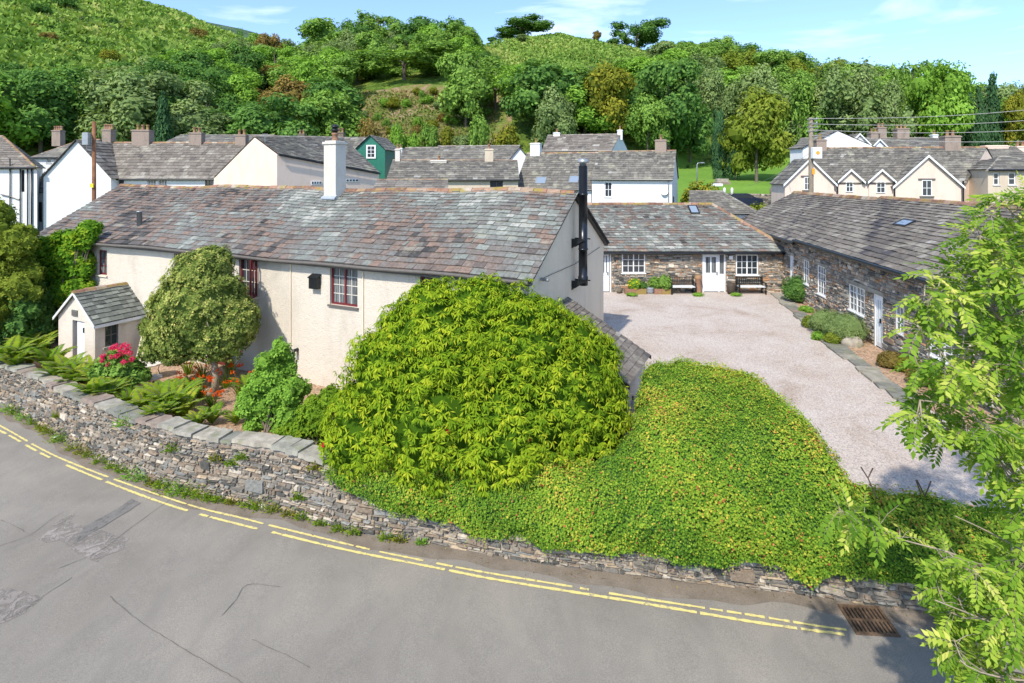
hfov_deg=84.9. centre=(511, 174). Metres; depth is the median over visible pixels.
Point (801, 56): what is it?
broadleaf tree
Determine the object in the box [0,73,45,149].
broadleaf tree
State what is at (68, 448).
wall weed
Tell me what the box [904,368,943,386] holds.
border plant
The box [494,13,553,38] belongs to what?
tree
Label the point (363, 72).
broadleaf tree
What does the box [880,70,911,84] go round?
broadleaf tree
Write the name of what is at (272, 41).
broadleaf tree
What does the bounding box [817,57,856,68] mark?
broadleaf tree
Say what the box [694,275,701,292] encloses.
chimney pot planter
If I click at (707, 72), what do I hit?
birch tree
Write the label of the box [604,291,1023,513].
courtyard
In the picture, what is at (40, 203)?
window
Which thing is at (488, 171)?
house
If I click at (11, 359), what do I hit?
fern
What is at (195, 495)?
wall weed
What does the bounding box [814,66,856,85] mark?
broadleaf tree
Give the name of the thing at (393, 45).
broadleaf tree
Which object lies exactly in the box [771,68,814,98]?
broadleaf tree
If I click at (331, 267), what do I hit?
cottage
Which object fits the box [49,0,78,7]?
bush
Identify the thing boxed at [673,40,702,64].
broadleaf tree
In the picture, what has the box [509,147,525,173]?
outhouse
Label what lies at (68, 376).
fern
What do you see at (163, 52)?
broadleaf tree
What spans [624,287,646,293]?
flower trough
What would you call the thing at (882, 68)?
broadleaf tree
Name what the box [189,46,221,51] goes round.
broadleaf tree
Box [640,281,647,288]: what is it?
trough plant
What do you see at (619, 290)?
plant pot
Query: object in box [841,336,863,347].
boulder
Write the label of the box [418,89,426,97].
bush
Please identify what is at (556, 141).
house
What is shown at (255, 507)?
wall weed
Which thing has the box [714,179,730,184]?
stone memorial
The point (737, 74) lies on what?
birch tree
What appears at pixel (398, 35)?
broadleaf tree
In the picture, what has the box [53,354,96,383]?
fern
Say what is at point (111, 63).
broadleaf tree
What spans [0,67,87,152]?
broadleaf tree
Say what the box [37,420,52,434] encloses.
wall weed
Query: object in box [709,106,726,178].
cypress tree
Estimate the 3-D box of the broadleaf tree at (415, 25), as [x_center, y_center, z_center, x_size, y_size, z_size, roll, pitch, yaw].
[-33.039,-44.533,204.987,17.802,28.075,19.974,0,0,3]
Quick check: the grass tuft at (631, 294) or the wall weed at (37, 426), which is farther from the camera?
the grass tuft at (631, 294)
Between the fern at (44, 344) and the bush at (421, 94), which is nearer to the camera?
the fern at (44, 344)
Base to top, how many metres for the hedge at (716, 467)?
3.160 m
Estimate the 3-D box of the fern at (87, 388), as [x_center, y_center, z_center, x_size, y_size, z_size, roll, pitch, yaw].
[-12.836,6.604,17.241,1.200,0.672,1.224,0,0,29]
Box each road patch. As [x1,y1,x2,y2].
[0,587,41,622]
[38,514,128,561]
[73,499,139,543]
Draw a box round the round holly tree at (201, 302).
[137,243,260,391]
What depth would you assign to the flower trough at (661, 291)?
30.48 m
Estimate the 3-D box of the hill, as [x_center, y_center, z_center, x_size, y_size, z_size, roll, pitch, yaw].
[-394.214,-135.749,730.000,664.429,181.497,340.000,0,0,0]
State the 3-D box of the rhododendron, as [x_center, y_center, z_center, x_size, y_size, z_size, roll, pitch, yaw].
[-0.826,5.128,13.477,7.668,5.463,4.393,0,0,0]
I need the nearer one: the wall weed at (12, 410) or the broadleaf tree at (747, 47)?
the wall weed at (12, 410)
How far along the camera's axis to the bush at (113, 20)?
207.05 m
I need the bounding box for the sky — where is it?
[144,0,1023,93]
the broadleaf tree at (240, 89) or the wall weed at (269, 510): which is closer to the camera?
the wall weed at (269, 510)
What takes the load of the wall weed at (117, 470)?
on the road verge
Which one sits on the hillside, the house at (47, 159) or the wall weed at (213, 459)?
the house at (47, 159)
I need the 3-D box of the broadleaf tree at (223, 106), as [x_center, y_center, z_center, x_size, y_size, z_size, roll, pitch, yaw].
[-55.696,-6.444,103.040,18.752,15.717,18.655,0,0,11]
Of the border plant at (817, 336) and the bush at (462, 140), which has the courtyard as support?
the border plant at (817, 336)
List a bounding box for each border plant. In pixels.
[798,305,813,312]
[801,315,810,327]
[807,307,837,331]
[810,331,823,340]
[820,311,869,339]
[823,332,841,343]
[876,350,906,367]
[894,356,920,371]
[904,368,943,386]
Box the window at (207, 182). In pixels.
[205,180,212,185]
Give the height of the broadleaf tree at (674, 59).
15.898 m
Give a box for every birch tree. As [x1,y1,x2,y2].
[687,52,731,76]
[694,62,727,112]
[705,67,738,136]
[720,46,760,74]
[732,65,782,95]
[775,57,839,144]
[814,56,891,137]
[853,68,918,136]
[871,76,891,90]
[998,80,1023,93]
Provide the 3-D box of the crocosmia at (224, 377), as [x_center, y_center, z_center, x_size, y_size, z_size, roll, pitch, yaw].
[-9.759,6.873,19.158,1.067,0.835,1.224,0,0,35]
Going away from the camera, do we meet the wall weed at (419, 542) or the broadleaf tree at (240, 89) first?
the wall weed at (419, 542)
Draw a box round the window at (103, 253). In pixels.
[95,250,107,276]
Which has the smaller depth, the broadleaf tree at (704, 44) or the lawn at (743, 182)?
the lawn at (743, 182)
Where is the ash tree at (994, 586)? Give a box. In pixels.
[816,170,1023,682]
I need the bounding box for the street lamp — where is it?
[696,162,704,185]
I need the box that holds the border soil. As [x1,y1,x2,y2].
[793,300,995,428]
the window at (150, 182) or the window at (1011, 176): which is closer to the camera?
the window at (1011, 176)
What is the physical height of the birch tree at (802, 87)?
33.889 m
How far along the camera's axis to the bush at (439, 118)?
122.66 m
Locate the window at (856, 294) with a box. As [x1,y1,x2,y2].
[847,284,864,317]
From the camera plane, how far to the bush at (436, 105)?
132.32 m
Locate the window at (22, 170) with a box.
[22,170,23,191]
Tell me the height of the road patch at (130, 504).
0.011 m
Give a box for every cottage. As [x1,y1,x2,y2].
[36,124,609,389]
[587,202,784,291]
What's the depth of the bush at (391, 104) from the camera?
132.55 m
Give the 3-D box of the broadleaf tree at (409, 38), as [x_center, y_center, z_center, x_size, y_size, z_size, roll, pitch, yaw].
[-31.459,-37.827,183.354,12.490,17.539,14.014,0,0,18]
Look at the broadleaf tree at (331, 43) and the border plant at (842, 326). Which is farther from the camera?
the broadleaf tree at (331, 43)
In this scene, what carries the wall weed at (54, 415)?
attached to the stone wall at (274, 469)
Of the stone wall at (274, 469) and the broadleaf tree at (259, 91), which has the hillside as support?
the broadleaf tree at (259, 91)
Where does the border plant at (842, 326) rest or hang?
on the border soil
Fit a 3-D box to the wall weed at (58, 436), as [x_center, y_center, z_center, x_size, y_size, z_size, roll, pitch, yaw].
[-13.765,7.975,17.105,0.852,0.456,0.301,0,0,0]
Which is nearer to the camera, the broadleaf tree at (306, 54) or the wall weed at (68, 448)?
the wall weed at (68, 448)
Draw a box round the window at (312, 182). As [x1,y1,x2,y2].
[311,181,320,184]
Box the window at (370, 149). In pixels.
[366,145,375,158]
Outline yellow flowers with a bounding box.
[627,278,641,289]
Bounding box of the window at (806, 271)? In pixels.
[803,260,808,285]
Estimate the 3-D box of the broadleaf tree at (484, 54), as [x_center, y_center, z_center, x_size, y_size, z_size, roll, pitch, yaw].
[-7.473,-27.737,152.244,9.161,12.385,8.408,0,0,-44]
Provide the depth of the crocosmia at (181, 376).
19.00 m
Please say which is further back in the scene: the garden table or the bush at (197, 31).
the bush at (197, 31)
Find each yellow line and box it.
[0,425,924,637]
[0,430,927,644]
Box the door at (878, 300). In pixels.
[876,296,881,347]
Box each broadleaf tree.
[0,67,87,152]
[0,68,50,76]
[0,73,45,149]
[1,70,27,81]
[50,63,99,121]
[65,65,94,74]
[73,69,167,141]
[82,65,128,80]
[100,61,121,70]
[102,65,155,108]
[110,61,133,66]
[128,55,175,74]
[141,69,216,116]
[142,57,234,79]
[145,55,176,65]
[150,98,233,136]
[152,94,266,133]
[154,49,186,61]
[159,48,182,58]
[168,49,224,73]
[178,69,242,110]
[188,41,224,50]
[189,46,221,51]
[202,48,239,67]
[209,39,227,44]
[209,39,255,55]
[210,59,263,89]
[219,73,260,103]
[224,92,319,135]
[225,40,268,90]
[228,37,248,43]
[244,33,269,43]
[244,42,264,48]
[250,44,281,59]
[251,44,297,71]
[253,33,285,49]
[255,88,270,102]
[256,64,280,90]
[257,74,309,123]
[266,65,291,85]
[267,59,289,87]
[272,51,316,65]
[279,38,301,51]
[281,55,321,76]
[287,56,336,84]
[289,53,359,86]
[294,16,339,52]
[299,89,366,136]
[301,76,365,123]
[302,42,317,53]
[312,40,325,51]
[313,40,347,56]
[316,46,355,84]
[323,46,383,83]
[328,18,373,42]
[333,28,362,51]
[333,31,360,49]
[353,8,403,40]
[353,40,465,79]
[354,29,393,77]
[354,33,400,62]
[383,30,402,39]
[384,33,404,64]
[392,37,425,69]
[395,15,439,35]
[400,33,425,49]
[410,33,454,58]
[416,23,438,36]
[425,28,454,41]
[435,45,492,126]
[436,15,465,29]
[445,22,485,48]
[448,22,479,50]
[450,35,483,56]
[475,56,505,74]
[476,50,500,61]
[480,63,531,110]
[486,36,496,41]
[490,63,523,78]
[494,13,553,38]
[497,58,585,121]
[516,34,528,40]
[531,85,579,145]
[552,84,614,133]
[558,64,591,82]
[580,60,636,134]
[583,65,597,78]
[592,30,601,39]
[608,17,670,48]
[613,57,676,73]
[618,56,656,96]
[621,57,704,149]
[623,92,674,149]
[632,56,685,65]
[645,40,677,57]
[653,48,696,62]
[670,88,715,162]
[672,41,696,45]
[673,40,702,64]
[679,77,736,117]
[698,42,715,47]
[699,42,730,61]
[706,35,742,52]
[711,42,760,60]
[713,67,749,118]
[717,85,795,181]
[724,138,744,179]
[729,44,762,63]
[731,48,792,75]
[731,62,793,128]
[757,50,810,69]
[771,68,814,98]
[782,57,814,99]
[784,83,857,144]
[793,52,819,70]
[810,61,845,78]
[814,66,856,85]
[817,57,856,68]
[841,61,880,74]
[872,63,898,75]
[873,88,918,128]
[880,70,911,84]
[888,59,933,136]
[904,58,977,136]
[921,91,984,135]
[974,82,988,92]
[980,83,1019,100]
[1001,87,1023,145]
[1001,112,1013,128]
[1014,115,1023,137]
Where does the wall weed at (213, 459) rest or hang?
attached to the stone wall at (274, 469)
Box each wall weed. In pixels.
[0,399,13,412]
[5,403,19,415]
[13,408,29,421]
[23,417,37,424]
[32,421,45,429]
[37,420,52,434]
[37,425,48,432]
[42,428,64,443]
[48,428,67,443]
[51,410,59,417]
[61,437,81,450]
[72,441,88,457]
[78,447,94,458]
[89,451,109,464]
[101,459,118,469]
[111,463,127,473]
[112,405,131,428]
[116,465,144,480]
[129,471,147,482]
[144,476,159,487]
[147,475,170,491]
[154,476,185,496]
[161,441,177,452]
[161,479,191,498]
[175,485,198,498]
[183,480,209,502]
[200,490,215,502]
[207,452,221,462]
[209,495,225,503]
[223,458,237,466]
[223,494,240,505]
[231,450,249,461]
[236,493,259,509]
[246,497,271,512]
[260,501,280,514]
[278,506,295,517]
[288,507,312,522]
[290,489,306,500]
[305,461,321,470]
[311,519,329,526]
[329,522,347,533]
[343,525,361,536]
[372,526,395,542]
[388,530,409,542]
[413,536,428,545]
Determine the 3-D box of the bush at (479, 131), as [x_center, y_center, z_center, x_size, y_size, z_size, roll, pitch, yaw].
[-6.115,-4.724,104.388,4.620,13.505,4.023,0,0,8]
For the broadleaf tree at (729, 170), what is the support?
on the hillside
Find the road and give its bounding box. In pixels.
[0,415,1023,682]
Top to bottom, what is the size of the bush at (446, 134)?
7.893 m
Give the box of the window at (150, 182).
[148,180,155,184]
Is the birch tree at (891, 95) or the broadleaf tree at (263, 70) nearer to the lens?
the birch tree at (891, 95)
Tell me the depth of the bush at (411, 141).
105.68 m
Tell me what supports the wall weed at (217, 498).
on the road verge
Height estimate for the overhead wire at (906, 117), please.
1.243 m
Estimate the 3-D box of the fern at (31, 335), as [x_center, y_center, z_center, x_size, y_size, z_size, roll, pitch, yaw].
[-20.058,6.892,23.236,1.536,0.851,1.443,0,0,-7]
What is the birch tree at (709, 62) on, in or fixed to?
on the hillside
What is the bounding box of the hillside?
[17,35,923,168]
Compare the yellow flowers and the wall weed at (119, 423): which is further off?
the yellow flowers
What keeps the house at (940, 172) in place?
on the hillside
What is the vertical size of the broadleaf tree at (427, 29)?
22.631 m
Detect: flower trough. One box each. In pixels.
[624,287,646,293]
[654,288,670,293]
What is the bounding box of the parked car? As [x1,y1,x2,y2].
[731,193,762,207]
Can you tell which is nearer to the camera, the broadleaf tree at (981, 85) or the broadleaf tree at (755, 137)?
the broadleaf tree at (755, 137)
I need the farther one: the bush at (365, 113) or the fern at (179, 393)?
the bush at (365, 113)
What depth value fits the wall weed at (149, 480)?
14.62 m
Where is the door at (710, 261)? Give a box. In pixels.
[704,255,723,290]
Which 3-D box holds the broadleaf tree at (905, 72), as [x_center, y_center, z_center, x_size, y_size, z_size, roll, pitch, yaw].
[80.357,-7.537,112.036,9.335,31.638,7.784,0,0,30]
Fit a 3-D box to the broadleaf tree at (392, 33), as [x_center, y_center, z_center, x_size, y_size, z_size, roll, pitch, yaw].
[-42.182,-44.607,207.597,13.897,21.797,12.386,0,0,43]
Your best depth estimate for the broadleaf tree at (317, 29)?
200.39 m
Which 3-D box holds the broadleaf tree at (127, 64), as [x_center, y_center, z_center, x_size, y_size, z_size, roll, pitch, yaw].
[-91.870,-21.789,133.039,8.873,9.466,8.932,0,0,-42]
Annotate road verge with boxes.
[0,407,1021,635]
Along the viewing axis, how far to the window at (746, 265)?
31.13 m
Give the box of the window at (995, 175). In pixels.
[993,173,1000,185]
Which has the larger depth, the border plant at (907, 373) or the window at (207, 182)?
the window at (207, 182)
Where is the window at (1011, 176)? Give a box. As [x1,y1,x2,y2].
[1008,173,1017,185]
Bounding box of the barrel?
[727,282,734,293]
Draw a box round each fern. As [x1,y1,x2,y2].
[0,335,43,355]
[0,336,56,362]
[0,344,34,364]
[3,330,50,344]
[18,344,76,364]
[19,330,57,347]
[33,359,81,375]
[40,352,85,373]
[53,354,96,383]
[54,363,91,382]
[64,376,117,393]
[73,367,111,381]
[89,376,131,395]
[111,384,137,401]
[124,389,176,410]
[131,378,186,396]
[136,379,204,413]
[138,397,182,414]
[149,385,203,416]
[171,377,203,389]
[182,407,212,423]
[194,400,229,423]
[220,407,239,423]
[228,372,254,386]
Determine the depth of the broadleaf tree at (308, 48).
180.32 m
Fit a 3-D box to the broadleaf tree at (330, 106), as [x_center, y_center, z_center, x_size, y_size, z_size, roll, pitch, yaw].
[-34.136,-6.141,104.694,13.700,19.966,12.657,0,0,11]
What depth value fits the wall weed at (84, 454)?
16.18 m
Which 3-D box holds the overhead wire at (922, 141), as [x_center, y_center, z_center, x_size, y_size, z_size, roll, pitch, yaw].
[30.488,-2.445,36.558,19.919,0.618,0.033,0,0,13]
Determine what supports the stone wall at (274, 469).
on the road verge
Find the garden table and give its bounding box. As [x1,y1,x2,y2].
[143,361,163,373]
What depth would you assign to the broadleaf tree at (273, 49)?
173.09 m
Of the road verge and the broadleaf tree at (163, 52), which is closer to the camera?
the road verge
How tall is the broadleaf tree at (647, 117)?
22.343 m
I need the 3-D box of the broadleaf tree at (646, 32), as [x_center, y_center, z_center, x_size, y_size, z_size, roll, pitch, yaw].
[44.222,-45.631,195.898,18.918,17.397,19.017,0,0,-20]
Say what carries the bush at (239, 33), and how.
on the hillside
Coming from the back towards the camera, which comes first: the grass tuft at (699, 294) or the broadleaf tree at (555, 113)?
the broadleaf tree at (555, 113)
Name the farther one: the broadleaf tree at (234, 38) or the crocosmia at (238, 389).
the broadleaf tree at (234, 38)
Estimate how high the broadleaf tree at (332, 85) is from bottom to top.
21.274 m
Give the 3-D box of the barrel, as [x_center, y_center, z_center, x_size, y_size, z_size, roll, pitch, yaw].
[11.962,6.200,30.588,0.440,0.600,0.433,0,0,0]
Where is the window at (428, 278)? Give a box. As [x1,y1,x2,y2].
[422,277,432,283]
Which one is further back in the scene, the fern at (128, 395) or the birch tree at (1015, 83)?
the birch tree at (1015, 83)
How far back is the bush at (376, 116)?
126.64 m
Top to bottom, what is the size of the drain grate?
0.039 m
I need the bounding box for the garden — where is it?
[24,338,338,436]
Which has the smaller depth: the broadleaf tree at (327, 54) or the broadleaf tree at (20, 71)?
the broadleaf tree at (20, 71)
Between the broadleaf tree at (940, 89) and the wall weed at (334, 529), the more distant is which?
the broadleaf tree at (940, 89)
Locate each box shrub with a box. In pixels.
[647,276,659,288]
[658,274,671,289]
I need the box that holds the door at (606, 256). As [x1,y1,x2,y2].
[604,254,608,290]
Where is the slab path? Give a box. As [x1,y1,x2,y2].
[770,293,926,410]
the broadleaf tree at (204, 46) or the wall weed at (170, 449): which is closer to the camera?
the wall weed at (170, 449)
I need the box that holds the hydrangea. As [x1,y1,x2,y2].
[87,342,151,392]
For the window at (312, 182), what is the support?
in the house at (264, 160)
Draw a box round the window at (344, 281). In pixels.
[327,268,358,309]
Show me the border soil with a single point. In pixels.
(868, 352)
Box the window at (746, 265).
[735,255,759,275]
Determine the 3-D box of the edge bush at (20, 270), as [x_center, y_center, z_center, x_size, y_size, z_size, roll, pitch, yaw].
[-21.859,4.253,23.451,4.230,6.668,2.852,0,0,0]
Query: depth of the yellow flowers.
30.52 m
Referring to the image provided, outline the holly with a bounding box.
[137,316,150,336]
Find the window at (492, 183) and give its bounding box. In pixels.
[490,181,502,186]
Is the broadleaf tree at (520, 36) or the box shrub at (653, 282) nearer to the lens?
the box shrub at (653, 282)
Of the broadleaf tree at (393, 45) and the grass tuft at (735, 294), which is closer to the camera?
the grass tuft at (735, 294)
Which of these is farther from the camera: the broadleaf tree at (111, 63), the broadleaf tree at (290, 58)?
the broadleaf tree at (290, 58)
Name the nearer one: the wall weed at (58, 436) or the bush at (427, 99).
the wall weed at (58, 436)
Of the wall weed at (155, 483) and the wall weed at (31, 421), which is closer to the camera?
the wall weed at (155, 483)
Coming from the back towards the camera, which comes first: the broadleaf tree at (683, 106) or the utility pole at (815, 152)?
the broadleaf tree at (683, 106)
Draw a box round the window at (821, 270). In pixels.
[816,265,825,297]
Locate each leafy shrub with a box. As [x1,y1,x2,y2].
[234,335,312,432]
[275,383,340,448]
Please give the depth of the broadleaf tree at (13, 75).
94.05 m
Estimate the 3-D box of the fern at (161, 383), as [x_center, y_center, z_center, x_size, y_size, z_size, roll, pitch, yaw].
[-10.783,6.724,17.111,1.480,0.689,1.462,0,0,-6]
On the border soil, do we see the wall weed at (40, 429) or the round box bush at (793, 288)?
the round box bush at (793, 288)
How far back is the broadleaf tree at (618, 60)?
139.83 m
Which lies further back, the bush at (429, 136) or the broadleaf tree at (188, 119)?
the bush at (429, 136)
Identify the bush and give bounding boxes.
[0,60,26,70]
[0,197,47,336]
[0,278,57,348]
[26,1,52,14]
[39,32,59,40]
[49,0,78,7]
[98,49,120,59]
[103,16,119,23]
[189,27,209,36]
[202,35,218,41]
[237,27,242,35]
[356,117,378,136]
[357,110,367,117]
[372,112,382,120]
[378,97,389,107]
[380,118,390,126]
[384,126,390,133]
[385,100,399,109]
[389,97,399,102]
[389,123,404,147]
[400,98,412,108]
[402,131,422,149]
[412,87,420,95]
[412,117,424,125]
[412,124,421,133]
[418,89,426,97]
[418,95,434,103]
[420,122,439,146]
[423,120,438,128]
[428,87,437,95]
[432,101,442,108]
[436,112,449,121]
[440,125,458,144]
[443,115,460,124]
[450,134,471,144]
[467,114,489,144]
[481,107,493,115]
[491,122,519,144]
[606,37,619,43]
[679,180,718,202]
[750,201,765,209]
[780,275,805,302]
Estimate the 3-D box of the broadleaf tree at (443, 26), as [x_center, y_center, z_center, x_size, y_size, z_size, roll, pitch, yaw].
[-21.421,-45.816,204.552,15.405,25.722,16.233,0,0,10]
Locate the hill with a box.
[206,22,282,45]
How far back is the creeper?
24.60 m
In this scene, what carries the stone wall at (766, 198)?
on the hillside
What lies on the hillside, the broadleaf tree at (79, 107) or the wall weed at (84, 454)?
the broadleaf tree at (79, 107)
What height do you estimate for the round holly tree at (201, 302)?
5.098 m
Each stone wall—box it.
[0,361,991,615]
[727,193,770,206]
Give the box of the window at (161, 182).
[159,180,166,184]
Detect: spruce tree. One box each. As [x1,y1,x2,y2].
[153,90,173,141]
[957,72,973,145]
[983,72,1006,144]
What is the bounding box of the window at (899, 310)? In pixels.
[895,305,904,336]
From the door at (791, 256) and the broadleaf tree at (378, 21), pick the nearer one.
the door at (791, 256)
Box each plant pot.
[616,288,621,293]
[647,286,653,293]
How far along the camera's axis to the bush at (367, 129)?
103.42 m
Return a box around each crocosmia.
[174,369,201,381]
[177,357,204,374]
[184,374,215,399]
[185,358,211,381]
[201,388,224,406]
[211,362,243,388]
[219,351,243,373]
[222,371,251,394]
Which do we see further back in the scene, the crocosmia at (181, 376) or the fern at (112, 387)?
the crocosmia at (181, 376)
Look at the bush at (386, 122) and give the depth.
122.75 m
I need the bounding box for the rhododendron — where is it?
[316,272,635,513]
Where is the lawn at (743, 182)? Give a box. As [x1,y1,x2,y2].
[670,147,789,202]
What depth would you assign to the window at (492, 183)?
50.51 m
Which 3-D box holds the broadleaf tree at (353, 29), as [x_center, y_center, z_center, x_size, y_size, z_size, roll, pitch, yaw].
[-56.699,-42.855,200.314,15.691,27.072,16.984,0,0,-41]
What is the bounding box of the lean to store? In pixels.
[556,297,650,408]
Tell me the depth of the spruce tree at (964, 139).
109.14 m
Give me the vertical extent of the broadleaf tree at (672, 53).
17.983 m
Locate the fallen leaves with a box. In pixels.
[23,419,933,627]
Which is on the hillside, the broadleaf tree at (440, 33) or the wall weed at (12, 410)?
the broadleaf tree at (440, 33)
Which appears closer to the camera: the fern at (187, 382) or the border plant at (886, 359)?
the fern at (187, 382)
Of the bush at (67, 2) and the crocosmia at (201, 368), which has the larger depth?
the bush at (67, 2)
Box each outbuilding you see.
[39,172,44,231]
[373,179,447,187]
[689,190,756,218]
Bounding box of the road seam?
[1,496,308,682]
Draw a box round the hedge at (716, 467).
[313,354,1022,593]
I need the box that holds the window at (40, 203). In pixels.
[39,202,41,221]
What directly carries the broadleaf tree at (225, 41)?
on the hillside
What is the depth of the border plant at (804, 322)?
23.72 m
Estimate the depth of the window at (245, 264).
21.04 m
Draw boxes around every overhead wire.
[812,110,1022,118]
[812,135,1020,141]
[819,130,1021,132]
[824,120,1023,124]
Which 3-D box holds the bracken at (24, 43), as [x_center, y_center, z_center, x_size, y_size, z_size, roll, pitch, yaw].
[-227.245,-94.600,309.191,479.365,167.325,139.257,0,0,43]
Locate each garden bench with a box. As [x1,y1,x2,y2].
[669,276,696,294]
[735,276,766,294]
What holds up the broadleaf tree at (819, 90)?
on the hillside
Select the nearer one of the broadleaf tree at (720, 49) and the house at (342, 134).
the house at (342, 134)
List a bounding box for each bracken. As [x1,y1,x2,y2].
[0,0,244,73]
[455,32,649,78]
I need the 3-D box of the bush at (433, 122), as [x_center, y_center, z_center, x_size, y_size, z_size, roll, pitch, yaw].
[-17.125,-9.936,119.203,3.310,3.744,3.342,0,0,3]
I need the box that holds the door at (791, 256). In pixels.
[791,256,792,277]
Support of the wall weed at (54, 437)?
on the road verge
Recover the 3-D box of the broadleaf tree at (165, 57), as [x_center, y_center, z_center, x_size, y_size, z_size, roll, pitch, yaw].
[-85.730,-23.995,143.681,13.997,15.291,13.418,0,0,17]
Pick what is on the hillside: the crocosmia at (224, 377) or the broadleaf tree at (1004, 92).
the broadleaf tree at (1004, 92)
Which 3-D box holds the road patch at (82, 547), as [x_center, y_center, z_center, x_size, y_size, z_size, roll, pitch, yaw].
[-9.638,8.135,12.552,2.514,0.033,0.907,0,0,26]
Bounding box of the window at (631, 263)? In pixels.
[621,254,645,273]
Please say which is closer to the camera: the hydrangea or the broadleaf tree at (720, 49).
the hydrangea
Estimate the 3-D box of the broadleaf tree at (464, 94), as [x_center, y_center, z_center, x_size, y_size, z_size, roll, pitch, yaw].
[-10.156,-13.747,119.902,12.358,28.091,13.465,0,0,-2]
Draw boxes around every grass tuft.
[625,292,637,295]
[692,292,704,296]
[730,292,742,296]
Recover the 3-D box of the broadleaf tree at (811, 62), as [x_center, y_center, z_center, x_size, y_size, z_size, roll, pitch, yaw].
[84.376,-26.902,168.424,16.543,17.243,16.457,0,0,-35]
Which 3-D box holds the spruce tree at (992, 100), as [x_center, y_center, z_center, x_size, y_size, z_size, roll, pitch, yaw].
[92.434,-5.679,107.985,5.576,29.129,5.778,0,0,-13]
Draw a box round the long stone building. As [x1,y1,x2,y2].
[741,191,1023,426]
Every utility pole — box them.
[82,121,95,200]
[807,117,821,191]
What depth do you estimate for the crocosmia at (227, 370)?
20.59 m
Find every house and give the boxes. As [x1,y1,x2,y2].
[0,135,44,230]
[31,126,101,172]
[39,124,249,229]
[166,134,274,141]
[214,134,380,188]
[297,128,345,136]
[344,135,401,178]
[387,144,518,187]
[399,145,436,159]
[432,145,521,159]
[518,139,597,201]
[542,126,628,151]
[590,135,678,202]
[769,130,992,203]
[788,130,873,162]
[797,123,938,146]
[967,156,1023,204]
[983,142,1023,159]
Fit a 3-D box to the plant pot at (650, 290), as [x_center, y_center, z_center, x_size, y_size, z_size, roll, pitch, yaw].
[7.551,6.330,30.800,0.620,0.340,0.611,0,0,0]
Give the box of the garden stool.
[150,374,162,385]
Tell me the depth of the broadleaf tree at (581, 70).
116.84 m
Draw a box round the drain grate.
[838,604,900,636]
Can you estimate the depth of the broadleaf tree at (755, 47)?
168.73 m
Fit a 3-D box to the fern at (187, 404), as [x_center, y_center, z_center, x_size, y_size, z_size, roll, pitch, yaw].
[-9.551,6.639,16.074,1.222,0.751,1.331,0,0,42]
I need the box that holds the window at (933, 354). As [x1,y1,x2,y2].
[926,337,959,365]
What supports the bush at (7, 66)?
on the hillside
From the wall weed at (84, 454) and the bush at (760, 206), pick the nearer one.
the wall weed at (84, 454)
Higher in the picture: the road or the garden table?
the garden table
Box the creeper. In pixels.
[30,219,104,340]
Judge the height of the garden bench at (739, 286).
0.920 m
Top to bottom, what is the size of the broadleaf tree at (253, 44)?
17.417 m
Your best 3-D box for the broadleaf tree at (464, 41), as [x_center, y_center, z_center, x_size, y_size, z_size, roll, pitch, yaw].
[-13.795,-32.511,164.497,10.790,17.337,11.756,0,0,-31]
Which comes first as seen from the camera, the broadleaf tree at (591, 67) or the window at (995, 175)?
the window at (995, 175)
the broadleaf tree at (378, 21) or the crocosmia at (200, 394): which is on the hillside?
the broadleaf tree at (378, 21)
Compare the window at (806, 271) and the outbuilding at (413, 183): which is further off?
the outbuilding at (413, 183)
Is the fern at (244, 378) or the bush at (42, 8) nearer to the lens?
the fern at (244, 378)
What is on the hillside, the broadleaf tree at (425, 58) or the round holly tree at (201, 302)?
the broadleaf tree at (425, 58)
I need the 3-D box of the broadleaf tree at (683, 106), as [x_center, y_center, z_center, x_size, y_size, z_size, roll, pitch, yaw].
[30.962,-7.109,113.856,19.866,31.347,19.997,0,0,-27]
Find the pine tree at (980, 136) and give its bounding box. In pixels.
[968,87,991,145]
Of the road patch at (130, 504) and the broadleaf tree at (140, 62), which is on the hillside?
the broadleaf tree at (140, 62)
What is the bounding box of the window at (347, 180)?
[346,179,357,181]
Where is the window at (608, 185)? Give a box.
[604,182,612,197]
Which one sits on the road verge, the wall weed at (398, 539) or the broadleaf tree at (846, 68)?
the wall weed at (398, 539)
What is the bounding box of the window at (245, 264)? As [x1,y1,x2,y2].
[241,260,258,298]
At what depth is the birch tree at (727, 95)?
126.25 m
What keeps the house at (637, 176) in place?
on the hillside
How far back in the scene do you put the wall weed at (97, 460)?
15.82 m
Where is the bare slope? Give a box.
[362,84,511,144]

